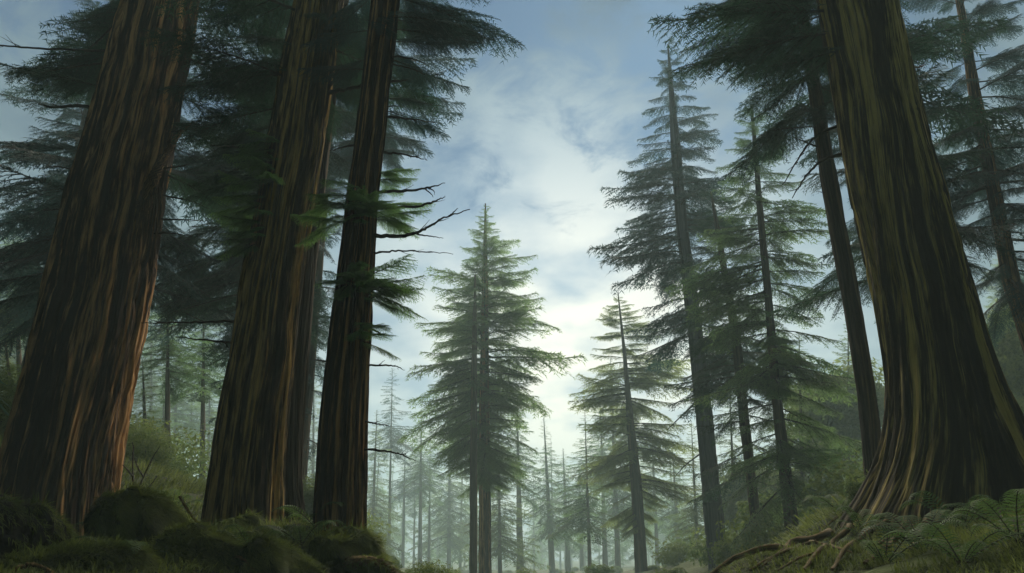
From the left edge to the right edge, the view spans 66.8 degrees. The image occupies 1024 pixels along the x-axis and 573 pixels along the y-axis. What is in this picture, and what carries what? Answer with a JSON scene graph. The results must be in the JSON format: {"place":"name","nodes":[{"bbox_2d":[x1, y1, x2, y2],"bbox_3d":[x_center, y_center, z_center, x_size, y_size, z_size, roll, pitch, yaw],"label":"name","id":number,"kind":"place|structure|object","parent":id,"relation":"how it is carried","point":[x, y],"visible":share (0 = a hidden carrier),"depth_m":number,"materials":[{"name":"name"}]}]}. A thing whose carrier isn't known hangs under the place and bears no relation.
{"place":"outdoors","nodes":[
{"label":"outdoors","id":0,"kind":"place"},
{"bbox_2d":[0,0,1023,560],"label":"sky","id":1,"kind":"structure","parent":0,"point":[539,136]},
{"bbox_2d":[1,439,1023,572],"bbox_3d":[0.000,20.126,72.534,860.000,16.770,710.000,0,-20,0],"label":"ground","id":2,"kind":"structure","parent":0,"point":[689,566],"depth_m":8.46,"materials":[{"name":"green plant"}]},
{"bbox_2d":[0,364,10,415],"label":"surrounding forest","id":3,"kind":"object","parent":2,"relation":"on","point":[2,407],"visible":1,"depth_m":15.45,"materials":[{"name":"green plant"}]},
{"bbox_2d":[0,310,19,404],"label":"conifer tree","id":4,"kind":"object","parent":2,"relation":"on","point":[7,363],"visible":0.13,"depth_m":32.40,"materials":[{"name":"green plant"}]},
{"bbox_2d":[0,359,23,436],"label":"shrub","id":5,"kind":"object","parent":2,"relation":"on","point":[10,393],"visible":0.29,"depth_m":18.84,"materials":[{"name":"green plant"}]},
{"bbox_2d":[0,289,26,394],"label":"conifer tree","id":6,"kind":"object","parent":2,"relation":"on","point":[14,360],"visible":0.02,"depth_m":79.51,"materials":[{"name":"green plant"}]},
{"bbox_2d":[0,236,36,374],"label":"conifer tree","id":7,"kind":"object","parent":2,"relation":"on","point":[19,358],"visible":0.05,"depth_m":32.87,"materials":[{"name":"green plant"}]},
{"bbox_2d":[0,487,85,561],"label":"mossy boulder","id":8,"kind":"object","parent":2,"relation":"on","point":[22,523],"visible":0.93,"depth_m":7.70,"materials":[{"name":"green plant"}]},
{"bbox_2d":[0,0,115,396],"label":"fir tree","id":9,"kind":"object","parent":2,"relation":"on","point":[81,113],"visible":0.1,"depth_m":30.02,"materials":[{"name":"green plant"}]},
{"bbox_2d":[0,530,165,572],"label":"mossy mound","id":10,"kind":"object","parent":2,"relation":"on","point":[110,554],"visible":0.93,"depth_m":7.02,"materials":[{"name":"green plant"}]},
{"bbox_2d":[70,536,170,554],"bbox_3d":[-3.716,2.585,7.556,1.167,0.315,0.839,-16,-26,37],"label":"fern","id":11,"kind":"object","parent":2,"relation":"on","point":[137,543],"visible":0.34,"depth_m":7.34,"materials":[{"name":"green plant"}]},
{"bbox_2d":[0,0,258,359],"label":"fir tree","id":12,"kind":"object","parent":2,"relation":"on","point":[36,247],"visible":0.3,"depth_m":21.24,"materials":[{"name":"green plant"}]},
{"bbox_2d":[75,476,193,544],"bbox_3d":[-4.361,2.853,9.054,1.489,1.245,1.505,0,-20,0],"label":"mossy boulder","id":13,"kind":"object","parent":2,"relation":"on","point":[137,513],"visible":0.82,"depth_m":8.71,"materials":[{"name":"green plant"}]},
{"bbox_2d":[123,442,159,488],"bbox_3d":[-6.445,3.163,13.492,0.721,0.997,0.536,0,-20,0],"label":"dead sapling","id":14,"kind":"object","parent":2,"relation":"on","point":[132,473],"visible":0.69,"depth_m":13.62,"materials":[{"name":"brown plant"}]},
{"bbox_2d":[0,0,291,539],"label":"redwood tree","id":15,"kind":"object","parent":2,"relation":"on","point":[64,441],"visible":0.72,"depth_m":14.02,"materials":[{"name":"brown plant"}]},
{"bbox_2d":[130,358,173,458],"bbox_3d":[-16.794,6.089,35.932,3.051,5.828,2.732,-11,-20,-4],"label":"conifer tree","id":16,"kind":"object","parent":2,"relation":"on","point":[144,403],"visible":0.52,"depth_m":36.06,"materials":[{"name":"green plant"}]},
{"bbox_2d":[125,417,194,477],"bbox_3d":[-11.589,5.571,24.893,2.608,2.551,2.837,0,-20,0],"label":"shrub","id":17,"kind":"object","parent":2,"relation":"on","point":[149,444],"visible":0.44,"depth_m":24.52,"materials":[{"name":"green plant"}]},
{"bbox_2d":[132,312,193,436],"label":"conifer tree","id":18,"kind":"object","parent":2,"relation":"on","point":[150,389],"visible":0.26,"depth_m":94.70,"materials":[{"name":"green plant"}]},
{"bbox_2d":[146,382,188,466],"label":"conifer tree","id":19,"kind":"object","parent":2,"relation":"on","point":[163,416],"visible":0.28,"depth_m":63.45,"materials":[{"name":"green plant"}]},
{"bbox_2d":[137,293,213,447],"bbox_3d":[-16.094,4.383,36.419,3.910,10.736,4.080,-8,-20,-3],"label":"conifer tree","id":20,"kind":"object","parent":2,"relation":"on","point":[171,349],"visible":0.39,"depth_m":36.97,"materials":[{"name":"green plant"}]},
{"bbox_2d":[151,489,202,509],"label":"fern","id":21,"kind":"object","parent":2,"relation":"on","point":[177,492],"visible":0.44,"depth_m":15.08,"materials":[{"name":"green plant"}]},
{"bbox_2d":[147,339,211,451],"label":"conifer tree","id":22,"kind":"object","parent":2,"relation":"on","point":[179,414],"visible":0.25,"depth_m":80.53,"materials":[{"name":"green plant"}]},
{"bbox_2d":[162,373,216,461],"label":"conifer tree","id":23,"kind":"object","parent":2,"relation":"on","point":[192,420],"visible":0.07,"depth_m":106.23,"materials":[{"name":"green plant"}]},
{"bbox_2d":[159,323,226,478],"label":"conifer tree","id":24,"kind":"object","parent":2,"relation":"on","point":[202,400],"visible":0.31,"depth_m":40.79,"materials":[{"name":"green plant"}]},
{"bbox_2d":[143,512,249,572],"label":"mossy mound","id":25,"kind":"object","parent":2,"relation":"on","point":[205,541],"visible":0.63,"depth_m":7.78,"materials":[{"name":"green plant"}]},
{"bbox_2d":[182,354,219,474],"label":"conifer tree","id":26,"kind":"object","parent":2,"relation":"on","point":[212,409],"visible":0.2,"depth_m":89.67,"materials":[{"name":"green plant"}]},
{"bbox_2d":[194,400,218,479],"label":"conifer tree","id":27,"kind":"object","parent":2,"relation":"on","point":[212,429],"visible":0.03,"depth_m":41.80,"materials":[{"name":"green plant"}]},
{"bbox_2d":[208,505,267,529],"bbox_3d":[-3.685,3.186,9.728,0.554,1.014,1.405,-18,-27,40],"label":"mossy log","id":28,"kind":"object","parent":2,"relation":"on","point":[246,518],"visible":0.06,"depth_m":9.97,"materials":[{"name":"green plant"}]},
{"bbox_2d":[144,31,345,359],"bbox_3d":[-11.016,-2.133,33.438,7.892,23.583,7.171,17,-26,-38],"label":"fir tree","id":29,"kind":"object","parent":2,"relation":"on","point":[176,328],"visible":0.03,"depth_m":31.20,"materials":[{"name":"green plant"}]},
{"bbox_2d":[149,0,398,373],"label":"fir tree","id":30,"kind":"object","parent":2,"relation":"on","point":[215,284],"visible":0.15,"depth_m":22.75,"materials":[{"name":"green plant"}]},
{"bbox_2d":[227,530,329,572],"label":"mossy log","id":31,"kind":"object","parent":2,"relation":"on","point":[251,534],"visible":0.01,"depth_m":8.69,"materials":[{"name":"green plant"}]},
{"bbox_2d":[235,528,324,572],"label":"mossy mound","id":32,"kind":"object","parent":2,"relation":"on","point":[264,553],"visible":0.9,"depth_m":7.76,"materials":[{"name":"green plant"}]},
{"bbox_2d":[218,524,283,542],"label":"fern","id":33,"kind":"object","parent":32,"relation":"on","point":[234,526],"visible":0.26,"depth_m":8.09,"materials":[{"name":"green plant"}]},
{"bbox_2d":[208,138,376,484],"bbox_3d":[-7.611,-0.543,29.003,5.752,19.702,5.402,0,-20,0],"label":"fir tree","id":34,"kind":"object","parent":2,"relation":"on","point":[314,367],"visible":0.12,"depth_m":27.77,"materials":[{"name":"green plant"}]},
{"bbox_2d":[139,0,450,525],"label":"redwood tree","id":35,"kind":"object","parent":2,"relation":"on","point":[247,465],"visible":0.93,"depth_m":12.39,"materials":[{"name":"green plant"}]},
{"bbox_2d":[252,520,343,544],"bbox_3d":[-2.586,2.912,9.195,1.167,0.315,0.839,1,-20,-3],"label":"fern","id":36,"kind":"object","parent":2,"relation":"on","point":[326,522],"visible":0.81,"depth_m":9.15,"materials":[{"name":"green plant"}]},
{"bbox_2d":[303,472,314,524],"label":"shrub","id":37,"kind":"object","parent":2,"relation":"on","point":[308,492],"visible":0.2,"depth_m":24.98,"materials":[{"name":"green plant"}]},
{"bbox_2d":[273,502,345,525],"bbox_3d":[-2.480,3.080,10.234,1.007,0.378,1.400,-2,-20,5],"label":"fern","id":38,"kind":"object","parent":2,"relation":"on","point":[304,516],"visible":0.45,"depth_m":9.95,"materials":[{"name":"green plant"}]},
{"bbox_2d":[307,372,321,488],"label":"conifer tree","id":39,"kind":"object","parent":2,"relation":"on","point":[312,467],"visible":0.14,"depth_m":95.44,"materials":[{"name":"green plant"}]},
{"bbox_2d":[227,0,408,523],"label":"redwood tree","id":40,"kind":"object","parent":2,"relation":"on","point":[294,495],"visible":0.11,"depth_m":13.41,"materials":[{"name":"green plant"}]},
{"bbox_2d":[294,519,388,572],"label":"mossy mound","id":41,"kind":"object","parent":2,"relation":"on","point":[336,546],"visible":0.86,"depth_m":8.92,"materials":[{"name":"green plant"}]},
{"bbox_2d":[367,410,404,558],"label":"conifer tree","id":42,"kind":"object","parent":2,"relation":"on","point":[373,497],"visible":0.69,"depth_m":89.57,"materials":[{"name":"green plant"}]},
{"bbox_2d":[368,368,416,555],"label":"conifer tree","id":43,"kind":"object","parent":2,"relation":"on","point":[391,430],"visible":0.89,"depth_m":105.26,"materials":[{"name":"green plant"}]},
{"bbox_2d":[325,0,477,194],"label":"fir tree","id":44,"kind":"object","parent":2,"relation":"on","point":[393,140],"visible":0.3,"depth_m":28.06,"materials":[{"name":"green plant"}]},
{"bbox_2d":[386,448,423,567],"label":"conifer tree","id":45,"kind":"object","parent":2,"relation":"on","point":[399,496],"visible":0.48,"depth_m":123.53,"materials":[{"name":"green plant"}]},
{"bbox_2d":[290,0,527,533],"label":"redwood tree","id":46,"kind":"object","parent":2,"relation":"on","point":[341,472],"visible":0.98,"depth_m":11.37,"materials":[{"name":"green plant"}]},
{"bbox_2d":[395,455,425,566],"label":"conifer tree","id":47,"kind":"object","parent":2,"relation":"on","point":[412,509],"visible":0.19,"depth_m":145.43,"materials":[{"name":"green plant"}]},
{"bbox_2d":[398,411,445,570],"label":"conifer tree","id":48,"kind":"object","parent":2,"relation":"on","point":[420,472],"visible":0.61,"depth_m":109.28,"materials":[{"name":"green plant"}]},
{"bbox_2d":[405,557,457,572],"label":"bush","id":49,"kind":"object","parent":2,"relation":"on","point":[427,569],"visible":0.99,"depth_m":11.15,"materials":[{"name":"green plant"}]},
{"bbox_2d":[0,405,863,572],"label":"undergrowth","id":50,"kind":"object","parent":2,"relation":"on","point":[676,553],"visible":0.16,"depth_m":30.58,"materials":[{"name":"green plant"}]},
{"bbox_2d":[411,434,452,563],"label":"conifer tree","id":51,"kind":"object","parent":2,"relation":"on","point":[442,488],"visible":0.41,"depth_m":118.08,"materials":[{"name":"green plant"}]},
{"bbox_2d":[406,400,478,568],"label":"conifer tree","id":52,"kind":"object","parent":2,"relation":"on","point":[447,529],"visible":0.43,"depth_m":129.74,"materials":[{"name":"green plant"}]},
{"bbox_2d":[428,275,483,572],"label":"conifer tree","id":53,"kind":"object","parent":2,"relation":"on","point":[466,447],"visible":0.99,"depth_m":41.21,"materials":[{"name":"green plant"}]},
{"bbox_2d":[178,429,768,570],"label":"distant forest","id":54,"kind":"object","parent":2,"relation":"on","point":[560,548],"visible":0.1,"depth_m":200.96,"materials":[{"name":"green plant"}]},
{"bbox_2d":[397,203,587,572],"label":"conifer tree","id":55,"kind":"object","parent":2,"relation":"on","point":[492,465],"visible":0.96,"depth_m":45.65,"materials":[{"name":"green plant"}]},
{"bbox_2d":[458,427,550,572],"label":"conifer tree","id":56,"kind":"object","parent":2,"relation":"on","point":[499,539],"visible":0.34,"depth_m":74.00,"materials":[{"name":"green plant"}]},
{"bbox_2d":[0,426,1023,572],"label":"moss cover","id":57,"kind":"object","parent":2,"relation":"on","point":[964,532],"visible":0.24,"depth_m":8.04,"materials":[{"name":"green plant"}]},
{"bbox_2d":[12,562,53,572],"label":"bare branch","id":58,"kind":"object","parent":57,"relation":"on","point":[33,564],"visible":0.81,"depth_m":6.45,"materials":[{"name":"brown plant"}]},
{"bbox_2d":[178,496,197,521],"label":"bare branch","id":59,"kind":"object","parent":57,"relation":"on","point":[186,508],"visible":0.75,"depth_m":10.27,"materials":[{"name":"brown plant"}]},
{"bbox_2d":[343,552,412,572],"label":"mossy mound","id":60,"kind":"object","parent":57,"relation":"on","point":[365,564],"visible":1,"depth_m":8.42,"materials":[{"name":"green plant"}]},
{"bbox_2d":[491,397,551,572],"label":"conifer tree","id":61,"kind":"object","parent":2,"relation":"on","point":[529,467],"visible":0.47,"depth_m":93.71,"materials":[{"name":"green plant"}]},
{"bbox_2d":[522,418,582,572],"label":"conifer tree","id":62,"kind":"object","parent":2,"relation":"on","point":[548,522],"visible":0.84,"depth_m":104.10,"materials":[{"name":"green plant"}]},
{"bbox_2d":[546,449,579,571],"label":"conifer tree","id":63,"kind":"object","parent":2,"relation":"on","point":[567,562],"visible":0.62,"depth_m":120.70,"materials":[{"name":"green plant"}]},
{"bbox_2d":[567,461,592,570],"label":"conifer tree","id":64,"kind":"object","parent":2,"relation":"on","point":[581,558],"visible":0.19,"depth_m":136.11,"materials":[{"name":"green plant"}]},
{"bbox_2d":[544,411,630,571],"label":"conifer tree","id":65,"kind":"object","parent":2,"relation":"on","point":[584,511],"visible":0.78,"depth_m":66.77,"materials":[{"name":"green plant"}]},
{"bbox_2d":[577,407,629,568],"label":"conifer tree","id":66,"kind":"object","parent":2,"relation":"on","point":[604,556],"visible":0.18,"depth_m":109.77,"materials":[{"name":"green plant"}]},
{"bbox_2d":[587,359,666,566],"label":"conifer tree","id":67,"kind":"object","parent":2,"relation":"on","point":[618,508],"visible":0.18,"depth_m":98.26,"materials":[{"name":"green plant"}]},
{"bbox_2d":[567,292,701,572],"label":"conifer tree","id":68,"kind":"object","parent":2,"relation":"on","point":[634,516],"visible":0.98,"depth_m":51.67,"materials":[{"name":"green plant"}]},
{"bbox_2d":[619,414,691,565],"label":"conifer tree","id":69,"kind":"object","parent":2,"relation":"on","point":[656,529],"visible":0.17,"depth_m":113.73,"materials":[{"name":"green plant"}]},
{"bbox_2d":[587,37,761,570],"bbox_3d":[7.798,-0.409,36.395,8.245,26.479,6.834,-7,-21,18],"label":"conifer tree","id":70,"kind":"object","parent":2,"relation":"on","point":[681,180],"visible":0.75,"depth_m":37.19,"materials":[{"name":"green plant"}]},
{"bbox_2d":[656,449,699,558],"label":"conifer tree","id":71,"kind":"object","parent":2,"relation":"on","point":[674,509],"visible":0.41,"depth_m":95.14,"materials":[{"name":"green plant"}]},
{"bbox_2d":[663,423,705,557],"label":"conifer tree","id":72,"kind":"object","parent":2,"relation":"on","point":[694,515],"visible":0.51,"depth_m":60.70,"materials":[{"name":"green plant"}]},
{"bbox_2d":[694,400,763,535],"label":"conifer tree","id":73,"kind":"object","parent":2,"relation":"on","point":[724,478],"visible":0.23,"depth_m":51.32,"materials":[{"name":"green plant"}]},
{"bbox_2d":[711,536,751,566],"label":"shrub","id":74,"kind":"object","parent":2,"relation":"on","point":[723,554],"visible":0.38,"depth_m":28.24,"materials":[{"name":"green plant"}]},
{"bbox_2d":[663,189,819,543],"bbox_3d":[8.707,2.886,30.726,5.804,15.060,4.797,-8,-22,20],"label":"conifer tree","id":75,"kind":"object","parent":2,"relation":"on","point":[738,352],"visible":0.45,"depth_m":31.02,"materials":[{"name":"green plant"}]},
{"bbox_2d":[719,449,806,530],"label":"broadleaf tree","id":76,"kind":"object","parent":2,"relation":"on","point":[734,502],"visible":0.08,"depth_m":49.87,"materials":[{"name":"green plant"}]},
{"bbox_2d":[664,105,862,551],"bbox_3d":[9.130,0.822,28.807,6.464,17.284,5.987,8,-22,-20],"label":"conifer tree","id":77,"kind":"object","parent":2,"relation":"on","point":[778,360],"visible":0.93,"depth_m":28.19,"materials":[{"name":"green plant"}]},
{"bbox_2d":[736,337,845,507],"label":"conifer tree","id":78,"kind":"object","parent":2,"relation":"on","point":[802,475],"visible":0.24,"depth_m":41.63,"materials":[{"name":"green plant"}]},
{"bbox_2d":[787,507,820,521],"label":"fern","id":79,"kind":"object","parent":2,"relation":"on","point":[799,511],"visible":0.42,"depth_m":25.44,"materials":[{"name":"green plant"}]},
{"bbox_2d":[676,0,952,476],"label":"fir tree","id":80,"kind":"object","parent":2,"relation":"on","point":[817,116],"visible":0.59,"depth_m":16.67,"materials":[{"name":"green plant"}]},
{"bbox_2d":[802,494,850,512],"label":"fern","id":81,"kind":"object","parent":2,"relation":"on","point":[822,498],"visible":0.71,"depth_m":13.75,"materials":[{"name":"green plant"}]},
{"bbox_2d":[785,356,884,477],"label":"broadleaf tree","id":82,"kind":"object","parent":2,"relation":"on","point":[850,415],"visible":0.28,"depth_m":44.58,"materials":[{"name":"green plant"}]},
{"bbox_2d":[647,0,1023,572],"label":"redwood tree","id":83,"kind":"object","parent":2,"relation":"on","point":[952,431],"visible":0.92,"depth_m":11.43,"materials":[{"name":"brown plant"}]},
{"bbox_2d":[813,320,881,494],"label":"conifer tree","id":84,"kind":"object","parent":2,"relation":"on","point":[848,351],"visible":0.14,"depth_m":47.38,"materials":[{"name":"green plant"}]},
{"bbox_2d":[843,472,866,502],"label":"shrub","id":85,"kind":"object","parent":2,"relation":"on","point":[853,488],"visible":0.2,"depth_m":13.61,"materials":[{"name":"green plant"}]},
{"bbox_2d":[833,505,883,531],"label":"fern","id":86,"kind":"object","parent":2,"relation":"on","point":[855,517],"visible":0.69,"depth_m":9.87,"materials":[{"name":"green plant"}]},
{"bbox_2d":[735,2,1023,324],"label":"fir tree","id":87,"kind":"object","parent":2,"relation":"on","point":[935,114],"visible":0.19,"depth_m":21.58,"materials":[{"name":"green plant"}]},
{"bbox_2d":[831,522,951,563],"bbox_3d":[3.664,2.499,7.557,1.070,0.426,0.929,-2,-21,7],"label":"fern","id":88,"kind":"object","parent":2,"relation":"on","point":[871,548],"visible":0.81,"depth_m":7.49,"materials":[{"name":"green plant"}]},
{"bbox_2d":[856,509,977,552],"bbox_3d":[3.994,2.442,7.665,1.130,0.386,1.183,-15,-16,35],"label":"fern","id":89,"kind":"object","parent":2,"relation":"on","point":[889,528],"visible":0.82,"depth_m":7.72,"materials":[{"name":"green plant"}]},
{"bbox_2d":[877,511,962,544],"bbox_3d":[4.684,2.721,8.865,2.542,0.504,0.266,15,-25,-35],"label":"fallen twig","id":90,"kind":"object","parent":2,"relation":"on","point":[879,543],"visible":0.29,"depth_m":8.59,"materials":[{"name":"brown wood"}]},
{"bbox_2d":[817,0,1023,352],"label":"fir tree","id":91,"kind":"object","parent":2,"relation":"on","point":[991,177],"visible":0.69,"depth_m":23.77,"materials":[{"name":"green plant"}]},
{"bbox_2d":[897,490,1001,530],"bbox_3d":[5.002,2.601,8.934,1.022,0.469,1.177,16,-26,-37],"label":"fern","id":92,"kind":"object","parent":2,"relation":"on","point":[916,501],"visible":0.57,"depth_m":8.90,"materials":[{"name":"green plant"}]},
{"bbox_2d":[878,523,1023,564],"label":"fern","id":93,"kind":"object","parent":2,"relation":"on","point":[951,547],"visible":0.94,"depth_m":6.63,"materials":[{"name":"green plant"}]},
{"bbox_2d":[939,492,1023,519],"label":"fern","id":94,"kind":"object","parent":2,"relation":"on","point":[963,505],"visible":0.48,"depth_m":8.84,"materials":[{"name":"green plant"}]},
{"bbox_2d":[944,488,1023,542],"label":"fern","id":95,"kind":"object","parent":2,"relation":"on","point":[1008,519],"visible":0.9,"depth_m":6.78,"materials":[{"name":"green plant"}]},
{"bbox_2d":[981,259,1008,322],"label":"conifer tree","id":96,"kind":"object","parent":2,"relation":"on","point":[992,300],"visible":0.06,"depth_m":74.93,"materials":[{"name":"green plant"}]},
{"bbox_2d":[985,299,1023,413],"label":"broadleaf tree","id":97,"kind":"object","parent":2,"relation":"on","point":[1009,353],"visible":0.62,"depth_m":33.78,"materials":[{"name":"green plant"}]}
]}

